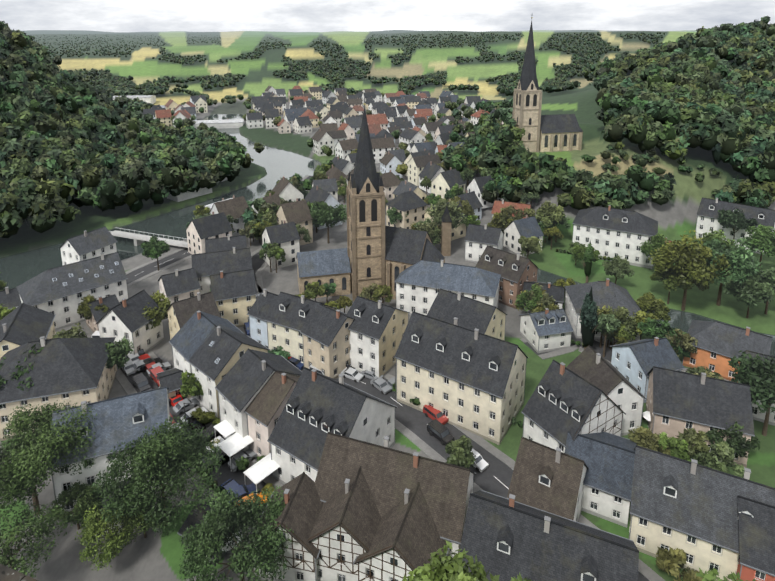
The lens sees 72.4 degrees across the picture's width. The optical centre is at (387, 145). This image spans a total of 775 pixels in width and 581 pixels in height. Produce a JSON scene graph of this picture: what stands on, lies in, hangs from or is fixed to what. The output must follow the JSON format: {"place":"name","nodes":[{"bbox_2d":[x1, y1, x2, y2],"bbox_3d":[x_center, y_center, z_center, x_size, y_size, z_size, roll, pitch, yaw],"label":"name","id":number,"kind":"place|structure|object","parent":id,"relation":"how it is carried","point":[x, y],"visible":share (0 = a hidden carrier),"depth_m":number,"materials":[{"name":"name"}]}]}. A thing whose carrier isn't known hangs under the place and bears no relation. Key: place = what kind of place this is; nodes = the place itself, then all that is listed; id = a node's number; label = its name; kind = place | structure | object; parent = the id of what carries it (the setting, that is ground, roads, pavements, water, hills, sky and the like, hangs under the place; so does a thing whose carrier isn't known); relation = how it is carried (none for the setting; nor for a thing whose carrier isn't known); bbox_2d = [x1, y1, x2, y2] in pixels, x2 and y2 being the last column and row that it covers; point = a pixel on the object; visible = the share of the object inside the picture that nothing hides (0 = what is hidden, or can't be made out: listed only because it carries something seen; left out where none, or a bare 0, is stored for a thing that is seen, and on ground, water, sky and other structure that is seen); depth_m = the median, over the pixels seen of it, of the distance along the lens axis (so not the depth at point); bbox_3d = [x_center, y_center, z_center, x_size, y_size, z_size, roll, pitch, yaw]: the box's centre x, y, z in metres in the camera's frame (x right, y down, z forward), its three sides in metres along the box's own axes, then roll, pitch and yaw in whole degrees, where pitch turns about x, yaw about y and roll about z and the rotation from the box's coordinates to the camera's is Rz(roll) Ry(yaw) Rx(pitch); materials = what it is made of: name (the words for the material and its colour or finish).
{"place":"outdoors","nodes":[
{"label":"outdoors","id":0,"kind":"place"},
{"bbox_2d":[0,114,321,288],"bbox_3d":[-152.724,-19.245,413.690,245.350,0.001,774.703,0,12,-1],"label":"river water","id":1,"kind":"structure","parent":0,"point":[16,270],"depth_m":194.42,"materials":[{"name":"grey liquid"}]},
{"bbox_2d":[115,349,282,535],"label":"parking lot","id":2,"kind":"structure","parent":0,"point":[129,388],"depth_m":82.05,"materials":[{"name":"grey asphalt"}]},
{"bbox_2d":[91,331,99,337],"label":"car","id":3,"kind":"object","parent":2,"relation":"on","point":[95,334],"visible":0.1,"depth_m":115.43,"materials":[{"name":"paint"}]},
{"bbox_2d":[121,360,135,375],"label":"car","id":4,"kind":"object","parent":2,"relation":"on","point":[127,368],"visible":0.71,"depth_m":105.14,"materials":[{"name":"paint"}]},
{"bbox_2d":[127,353,139,363],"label":"car","id":5,"kind":"object","parent":2,"relation":"on","point":[133,358],"visible":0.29,"depth_m":108.17,"materials":[{"name":"paint"}]},
{"bbox_2d":[131,360,144,373],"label":"car","id":6,"kind":"object","parent":2,"relation":"on","point":[137,365],"visible":0.54,"depth_m":105.54,"materials":[{"name":"paint"}]},
{"bbox_2d":[132,373,150,392],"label":"car","id":7,"kind":"object","parent":2,"relation":"on","point":[140,382],"visible":0.79,"depth_m":100.18,"materials":[{"name":"paint"}]},
{"bbox_2d":[138,349,144,355],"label":"car","id":8,"kind":"object","parent":2,"relation":"on","point":[141,352],"visible":0.19,"depth_m":110.29,"materials":[{"name":"paint"}]},
{"bbox_2d":[138,354,149,359],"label":"car","id":9,"kind":"object","parent":2,"relation":"on","point":[144,356],"visible":0.31,"depth_m":108.10,"materials":[{"name":"paint"}]},
{"bbox_2d":[145,362,155,376],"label":"car","id":10,"kind":"object","parent":2,"relation":"on","point":[148,367],"visible":0.23,"depth_m":105.45,"materials":[{"name":"paint"}]},
{"bbox_2d":[140,357,161,371],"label":"car","id":11,"kind":"object","parent":2,"relation":"on","point":[150,360],"visible":0.6,"depth_m":107.06,"materials":[{"name":"paint"}]},
{"bbox_2d":[150,366,163,386],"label":"car","id":12,"kind":"object","parent":2,"relation":"on","point":[153,372],"visible":0.6,"depth_m":102.98,"materials":[{"name":"paint"}]},
{"bbox_2d":[146,362,170,375],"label":"car","id":13,"kind":"object","parent":2,"relation":"on","point":[165,366],"visible":0.6,"depth_m":105.79,"materials":[{"name":"paint"}]},
{"bbox_2d":[170,394,182,406],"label":"car","id":14,"kind":"object","parent":2,"relation":"on","point":[176,400],"visible":0.25,"depth_m":95.88,"materials":[{"name":"paint"}]},
{"bbox_2d":[169,394,186,406],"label":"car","id":15,"kind":"object","parent":2,"relation":"on","point":[170,405],"visible":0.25,"depth_m":96.18,"materials":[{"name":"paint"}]},
{"bbox_2d":[172,397,199,414],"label":"car","id":16,"kind":"object","parent":2,"relation":"on","point":[178,408],"visible":0.9,"depth_m":94.60,"materials":[{"name":"paint"}]},
{"bbox_2d":[183,403,193,431],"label":"street lamp","id":17,"kind":"object","parent":2,"relation":"on","point":[185,412],"visible":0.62,"depth_m":86.78,"materials":[{"name":"metal"}]},
{"bbox_2d":[180,407,207,424],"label":"car","id":18,"kind":"object","parent":2,"relation":"on","point":[188,415],"visible":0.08,"depth_m":92.13,"materials":[{"name":"paint"}]},
{"bbox_2d":[187,416,205,432],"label":"car","id":19,"kind":"object","parent":2,"relation":"on","point":[191,420],"visible":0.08,"depth_m":90.25,"materials":[{"name":"paint"}]},
{"bbox_2d":[191,448,214,471],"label":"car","id":20,"kind":"object","parent":2,"relation":"on","point":[204,461],"visible":0.08,"depth_m":81.94,"materials":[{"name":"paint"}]},
{"bbox_2d":[197,424,222,445],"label":"car","id":21,"kind":"object","parent":2,"relation":"on","point":[210,429],"visible":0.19,"depth_m":87.50,"materials":[{"name":"paint"}]},
{"bbox_2d":[206,436,229,453],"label":"car","id":22,"kind":"object","parent":2,"relation":"on","point":[222,437],"visible":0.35,"depth_m":86.25,"materials":[{"name":"paint"}]},
{"bbox_2d":[214,449,240,463],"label":"car","id":23,"kind":"object","parent":2,"relation":"on","point":[225,456],"visible":0.38,"depth_m":83.27,"materials":[{"name":"paint"}]},
{"bbox_2d":[221,479,239,500],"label":"car","id":24,"kind":"object","parent":2,"relation":"on","point":[229,483],"visible":0.38,"depth_m":77.63,"materials":[{"name":"paint"}]},
{"bbox_2d":[227,449,256,471],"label":"car","id":25,"kind":"object","parent":2,"relation":"on","point":[250,454],"visible":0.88,"depth_m":82.97,"materials":[{"name":"paint"}]},
{"bbox_2d":[229,483,255,502],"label":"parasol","id":26,"kind":"object","parent":2,"relation":"on","point":[244,490],"visible":0.33,"depth_m":76.94,"materials":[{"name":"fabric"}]},
{"bbox_2d":[236,492,266,506],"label":"parasol","id":27,"kind":"object","parent":2,"relation":"on","point":[259,495],"visible":0.1,"depth_m":75.64,"materials":[{"name":"fabric"}]},
{"bbox_2d":[125,175,312,287],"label":"river road","id":28,"kind":"structure","parent":0,"point":[135,275],"depth_m":154.15,"materials":[{"name":"grey asphalt"}]},
{"bbox_2d":[251,166,378,292],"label":"road","id":29,"kind":"structure","parent":0,"point":[259,264],"depth_m":154.01,"materials":[{"name":"grey asphalt"}]},
{"bbox_2d":[0,30,774,580],"bbox_3d":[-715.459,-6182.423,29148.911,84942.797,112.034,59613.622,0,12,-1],"label":"grassy ground","id":30,"kind":"structure","parent":0,"point":[148,558],"depth_m":192.26,"materials":[{"name":"green plant"}]},
{"bbox_2d":[0,287,21,309],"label":"house","id":31,"kind":"structure","parent":30,"relation":"on","point":[9,298],"depth_m":123.46,"materials":[{"name":"tile"}]},
{"bbox_2d":[0,564,37,580],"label":"castle wall parapet","id":32,"kind":"structure","parent":30,"relation":"on","point":[7,573],"depth_m":7.54,"materials":[{"name":"stone"}]},
{"bbox_2d":[0,303,55,357],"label":"house","id":33,"kind":"structure","parent":30,"relation":"on","point":[22,324],"depth_m":105.18,"materials":[{"name":"tile"}]},
{"bbox_2d":[0,336,116,440],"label":"house","id":34,"kind":"structure","parent":30,"relation":"on","point":[71,371],"depth_m":90.72,"materials":[{"name":"paint"}]},
{"bbox_2d":[16,252,127,330],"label":"house","id":35,"kind":"structure","parent":30,"relation":"on","point":[60,292],"depth_m":123.11,"materials":[{"name":"paint"}]},
{"bbox_2d":[59,226,116,264],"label":"house","id":36,"kind":"structure","parent":30,"relation":"on","point":[86,245],"depth_m":150.46,"materials":[{"name":"paint"}]},
{"bbox_2d":[86,294,118,331],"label":"house","id":37,"kind":"structure","parent":30,"relation":"on","point":[111,301],"depth_m":119.39,"materials":[{"name":"tile"}]},
{"bbox_2d":[81,482,128,543],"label":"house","id":38,"kind":"structure","parent":30,"relation":"on","point":[118,524],"depth_m":71.31,"materials":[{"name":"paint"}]},
{"bbox_2d":[48,386,171,511],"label":"house","id":39,"kind":"structure","parent":30,"relation":"on","point":[125,419],"depth_m":76.07,"materials":[{"name":"paint"}]},
{"bbox_2d":[96,289,163,354],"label":"house","id":40,"kind":"structure","parent":30,"relation":"on","point":[127,319],"depth_m":110.51,"materials":[{"name":"paint"}]},
{"bbox_2d":[110,227,187,247],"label":"river bridge","id":41,"kind":"structure","parent":30,"relation":"on","point":[139,239],"depth_m":170.93,"materials":[{"name":"paint"}]},
{"bbox_2d":[156,368,190,399],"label":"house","id":42,"kind":"structure","parent":30,"relation":"on","point":[171,380],"depth_m":97.51,"materials":[{"name":"paint"}]},
{"bbox_2d":[113,95,244,209],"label":"riverbank halls","id":43,"kind":"object","parent":30,"relation":"on","point":[231,123],"visible":0.27,"depth_m":382.20,"materials":[{"name":"paint"}]},
{"bbox_2d":[158,268,200,303],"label":"house","id":44,"kind":"structure","parent":30,"relation":"on","point":[176,285],"depth_m":125.56,"materials":[{"name":"tile"}]},
{"bbox_2d":[166,291,220,339],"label":"house","id":45,"kind":"structure","parent":30,"relation":"on","point":[181,312],"depth_m":110.11,"materials":[{"name":"tile"}]},
{"bbox_2d":[169,310,244,397],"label":"house","id":46,"kind":"structure","parent":30,"relation":"on","point":[190,336],"depth_m":100.71,"materials":[{"name":"paint"}]},
{"bbox_2d":[177,501,238,565],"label":"path","id":47,"kind":"structure","parent":30,"relation":"on","point":[193,519],"depth_m":70.24,"materials":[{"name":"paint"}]},
{"bbox_2d":[191,247,251,294],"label":"house","id":48,"kind":"structure","parent":30,"relation":"on","point":[205,266],"depth_m":134.49,"materials":[{"name":"paint"}]},
{"bbox_2d":[214,420,234,437],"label":"canopy","id":49,"kind":"object","parent":30,"relation":"on","point":[225,428],"visible":0.4,"depth_m":86.48,"materials":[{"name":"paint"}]},
{"bbox_2d":[205,234,246,252],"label":"house","id":50,"kind":"structure","parent":30,"relation":"on","point":[229,242],"depth_m":147.47,"materials":[{"name":"tile"}]},
{"bbox_2d":[187,326,269,417],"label":"house","id":51,"kind":"structure","parent":30,"relation":"on","point":[216,356],"depth_m":94.27,"materials":[{"name":"paint"}]},
{"bbox_2d":[221,534,242,552],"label":"parasol","id":52,"kind":"object","parent":30,"relation":"on","point":[229,547],"visible":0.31,"depth_m":67.67,"materials":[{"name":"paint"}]},
{"bbox_2d":[210,269,256,326],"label":"house","id":53,"kind":"structure","parent":30,"relation":"on","point":[234,293],"depth_m":121.12,"materials":[{"name":"tile"}]},
{"bbox_2d":[218,433,253,470],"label":"canopy","id":54,"kind":"object","parent":30,"relation":"on","point":[233,444],"visible":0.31,"depth_m":83.17,"materials":[{"name":"paint"}]},
{"bbox_2d":[215,348,301,450],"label":"house","id":55,"kind":"structure","parent":30,"relation":"on","point":[243,381],"depth_m":87.28,"materials":[{"name":"tile"}]},
{"bbox_2d":[243,453,279,493],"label":"canopy","id":56,"kind":"object","parent":30,"relation":"on","point":[260,470],"visible":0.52,"depth_m":78.23,"materials":[{"name":"fabric"}]},
{"bbox_2d":[247,288,278,346],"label":"house","id":57,"kind":"structure","parent":30,"relation":"on","point":[258,323],"depth_m":112.61,"materials":[{"name":"paint"}]},
{"bbox_2d":[244,371,299,456],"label":"house","id":58,"kind":"structure","parent":30,"relation":"on","point":[264,409],"depth_m":83.44,"materials":[{"name":"tile"}]},
{"bbox_2d":[249,472,323,580],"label":"house","id":59,"kind":"structure","parent":30,"relation":"on","point":[301,509],"depth_m":64.66,"materials":[{"name":"tile"}]},
{"bbox_2d":[264,292,336,362],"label":"house","id":60,"kind":"structure","parent":30,"relation":"on","point":[288,317],"depth_m":108.63,"materials":[{"name":"paint"}]},
{"bbox_2d":[143,86,502,161],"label":"town houses","id":61,"kind":"structure","parent":30,"relation":"on","point":[405,115],"depth_m":380.82,"materials":[{"name":"paint"}]},
{"bbox_2d":[300,304,354,378],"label":"house","id":62,"kind":"structure","parent":30,"relation":"on","point":[325,332],"depth_m":103.65,"materials":[{"name":"paint"}]},
{"bbox_2d":[267,367,397,483],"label":"house","id":63,"kind":"structure","parent":30,"relation":"on","point":[318,407],"depth_m":78.86,"materials":[{"name":"tile"}]},
{"bbox_2d":[308,466,380,580],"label":"house","id":64,"kind":"structure","parent":30,"relation":"on","point":[344,530],"depth_m":63.89,"materials":[{"name":"tile"}]},
{"bbox_2d":[186,136,543,268],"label":"houses","id":65,"kind":"structure","parent":30,"relation":"on","point":[421,161],"depth_m":182.67,"materials":[{"name":"paint"}]},
{"bbox_2d":[296,96,451,301],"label":"church","id":66,"kind":"structure","parent":30,"relation":"on","point":[377,251],"depth_m":132.87,"materials":[{"name":"stone"}]},
{"bbox_2d":[0,400,755,580],"bbox_3d":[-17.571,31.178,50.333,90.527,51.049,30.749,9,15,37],"label":"trees","id":67,"kind":"object","parent":30,"relation":"on","point":[169,454],"depth_m":66.87,"materials":[{"name":"green plant"}]},
{"bbox_2d":[346,296,409,376],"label":"house","id":68,"kind":"structure","parent":30,"relation":"on","point":[377,329],"depth_m":104.42,"materials":[{"name":"paint"}]},
{"bbox_2d":[0,16,774,237],"bbox_3d":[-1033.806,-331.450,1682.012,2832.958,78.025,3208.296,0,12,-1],"label":"forest trees","id":69,"kind":"object","parent":30,"relation":"on","point":[34,135],"depth_m":210.01,"materials":[{"name":"green plant"}]},
{"bbox_2d":[0,91,774,580],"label":"town trees","id":70,"kind":"object","parent":30,"relation":"on","point":[706,257],"depth_m":123.57,"materials":[{"name":"green plant"}]},
{"bbox_2d":[314,432,475,557],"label":"house","id":71,"kind":"structure","parent":30,"relation":"on","point":[391,475],"depth_m":68.40,"materials":[{"name":"tile"}]},
{"bbox_2d":[353,482,450,580],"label":"house","id":72,"kind":"structure","parent":30,"relation":"on","point":[406,539],"depth_m":61.76,"materials":[{"name":"tile"}]},
{"bbox_2d":[394,260,500,314],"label":"house","id":73,"kind":"structure","parent":30,"relation":"on","point":[420,284],"depth_m":125.10,"materials":[{"name":"tile"}]},
{"bbox_2d":[394,311,528,444],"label":"house","id":74,"kind":"structure","parent":30,"relation":"on","point":[471,381],"depth_m":90.96,"materials":[{"name":"paint"}]},
{"bbox_2d":[426,288,507,340],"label":"house","id":75,"kind":"structure","parent":30,"relation":"on","point":[472,314],"depth_m":108.19,"materials":[{"name":"tile"}]},
{"bbox_2d":[464,224,504,263],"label":"house","id":76,"kind":"structure","parent":30,"relation":"on","point":[478,239],"depth_m":155.61,"materials":[{"name":"paint"}]},
{"bbox_2d":[475,246,538,308],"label":"house","id":77,"kind":"structure","parent":30,"relation":"on","point":[515,271],"depth_m":131.98,"materials":[{"name":"tile"}]},
{"bbox_2d":[491,199,532,229],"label":"house","id":78,"kind":"structure","parent":30,"relation":"on","point":[498,205],"depth_m":175.73,"materials":[{"name":"tile"}]},
{"bbox_2d":[523,281,563,312],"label":"house","id":79,"kind":"structure","parent":30,"relation":"on","point":[556,292],"depth_m":127.90,"materials":[{"name":"tile"}]},
{"bbox_2d":[520,308,573,352],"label":"house","id":80,"kind":"structure","parent":30,"relation":"on","point":[547,330],"depth_m":112.91,"materials":[{"name":"paint"}]},
{"bbox_2d":[507,437,588,521],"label":"house","id":81,"kind":"structure","parent":30,"relation":"on","point":[547,479],"depth_m":70.07,"materials":[{"name":"tile"}]},
{"bbox_2d":[459,490,638,580],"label":"house","id":82,"kind":"structure","parent":30,"relation":"on","point":[505,539],"depth_m":60.05,"materials":[{"name":"tile"}]},
{"bbox_2d":[521,359,625,452],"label":"house","id":83,"kind":"structure","parent":30,"relation":"on","point":[563,400],"depth_m":82.80,"materials":[{"name":"tile"}]},
{"bbox_2d":[564,431,635,527],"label":"house","id":84,"kind":"structure","parent":30,"relation":"on","point":[607,458],"depth_m":74.42,"materials":[{"name":"paint"}]},
{"bbox_2d":[564,278,645,341],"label":"house","id":85,"kind":"structure","parent":30,"relation":"on","point":[607,292],"depth_m":118.61,"materials":[{"name":"tile"}]},
{"bbox_2d":[566,345,646,435],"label":"house","id":86,"kind":"structure","parent":30,"relation":"on","point":[589,363],"depth_m":88.71,"materials":[{"name":"paint"}]},
{"bbox_2d":[572,205,657,268],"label":"house","id":87,"kind":"structure","parent":30,"relation":"on","point":[609,231],"depth_m":155.74,"materials":[{"name":"paint"}]},
{"bbox_2d":[642,411,650,426],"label":"parasol","id":88,"kind":"object","parent":30,"relation":"on","point":[646,415],"visible":0.27,"depth_m":90.47,"materials":[{"name":"fabric"}]},
{"bbox_2d":[610,337,684,402],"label":"house","id":89,"kind":"structure","parent":30,"relation":"on","point":[634,362],"depth_m":98.97,"materials":[{"name":"paint"}]},
{"bbox_2d":[646,366,754,467],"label":"house","id":90,"kind":"structure","parent":30,"relation":"on","point":[677,401],"depth_m":85.11,"materials":[{"name":"tile"}]},
{"bbox_2d":[629,445,774,580],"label":"house","id":91,"kind":"structure","parent":30,"relation":"on","point":[691,509],"depth_m":67.07,"materials":[{"name":"tile"}]},
{"bbox_2d":[682,320,771,382],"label":"house","id":92,"kind":"structure","parent":30,"relation":"on","point":[719,345],"depth_m":104.25,"materials":[{"name":"tile"}]},
{"bbox_2d":[695,197,774,254],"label":"house","id":93,"kind":"structure","parent":30,"relation":"on","point":[707,216],"depth_m":168.26,"materials":[{"name":"paint"}]},
{"bbox_2d":[737,495,774,580],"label":"house","id":94,"kind":"structure","parent":30,"relation":"on","point":[756,561],"depth_m":62.57,"materials":[{"name":"paint"}]},
{"bbox_2d":[740,350,774,425],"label":"house","id":95,"kind":"structure","parent":30,"relation":"on","point":[758,416],"depth_m":92.25,"materials":[{"name":"paint"}]},
{"bbox_2d":[0,0,774,31],"label":"sky","id":96,"kind":"structure","parent":0,"point":[23,15],"materials":[{"name":"white"}]},
{"bbox_2d":[237,281,664,580],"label":"street","id":97,"kind":"structure","parent":0,"point":[493,477],"depth_m":86.46,"materials":[{"name":"grey asphalt"}]},
{"bbox_2d":[244,323,249,334],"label":"car","id":98,"kind":"object","parent":97,"relation":"on","point":[247,328],"visible":0.42,"depth_m":119.07,"materials":[{"name":"paint"}]},
{"bbox_2d":[289,357,303,369],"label":"car","id":99,"kind":"object","parent":97,"relation":"on","point":[296,362],"visible":0.5,"depth_m":106.76,"materials":[{"name":"paint"}]},
{"bbox_2d":[309,364,323,374],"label":"car","id":100,"kind":"object","parent":97,"relation":"on","point":[311,367],"visible":0.21,"depth_m":103.89,"materials":[{"name":"paint"}]},
{"bbox_2d":[341,367,363,381],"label":"car","id":101,"kind":"object","parent":97,"relation":"on","point":[355,375],"visible":0.92,"depth_m":103.30,"materials":[{"name":"paint"}]},
{"bbox_2d":[361,370,383,379],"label":"car","id":102,"kind":"object","parent":97,"relation":"on","point":[371,375],"visible":0.56,"depth_m":103.21,"materials":[{"name":"paint"}]},
{"bbox_2d":[370,377,391,393],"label":"car","id":103,"kind":"object","parent":97,"relation":"on","point":[381,385],"visible":0.98,"depth_m":100.10,"materials":[{"name":"paint"}]},
{"bbox_2d":[387,377,394,391],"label":"car","id":104,"kind":"object","parent":97,"relation":"on","point":[390,381],"visible":0.12,"depth_m":100.05,"materials":[{"name":"paint"}]},
{"bbox_2d":[394,365,395,398],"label":"street lamp","id":105,"kind":"object","parent":97,"relation":"on","point":[395,382],"visible":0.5,"depth_m":97.22,"materials":[{"name":"metal"}]},
{"bbox_2d":[423,404,448,424],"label":"car","id":106,"kind":"object","parent":97,"relation":"on","point":[431,412],"visible":0.81,"depth_m":92.09,"materials":[{"name":"paint"}]},
{"bbox_2d":[427,419,453,445],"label":"car","id":107,"kind":"object","parent":97,"relation":"on","point":[438,430],"visible":1,"depth_m":87.88,"materials":[{"name":"paint"}]},
{"bbox_2d":[471,449,488,471],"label":"car","id":108,"kind":"object","parent":97,"relation":"on","point":[481,463],"visible":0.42,"depth_m":82.12,"materials":[{"name":"paint"}]},
{"bbox_2d":[512,17,582,151],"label":"hill church","id":109,"kind":"structure","parent":0,"point":[556,132],"depth_m":208.99,"materials":[{"name":"stone"}]},
{"bbox_2d":[520,332,728,380],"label":"road","id":110,"kind":"structure","parent":0,"point":[580,348],"depth_m":112.83,"materials":[{"name":"grey asphalt"}]},
{"bbox_2d":[537,269,774,356],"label":"road","id":111,"kind":"structure","parent":0,"point":[681,320],"depth_m":127.68,"materials":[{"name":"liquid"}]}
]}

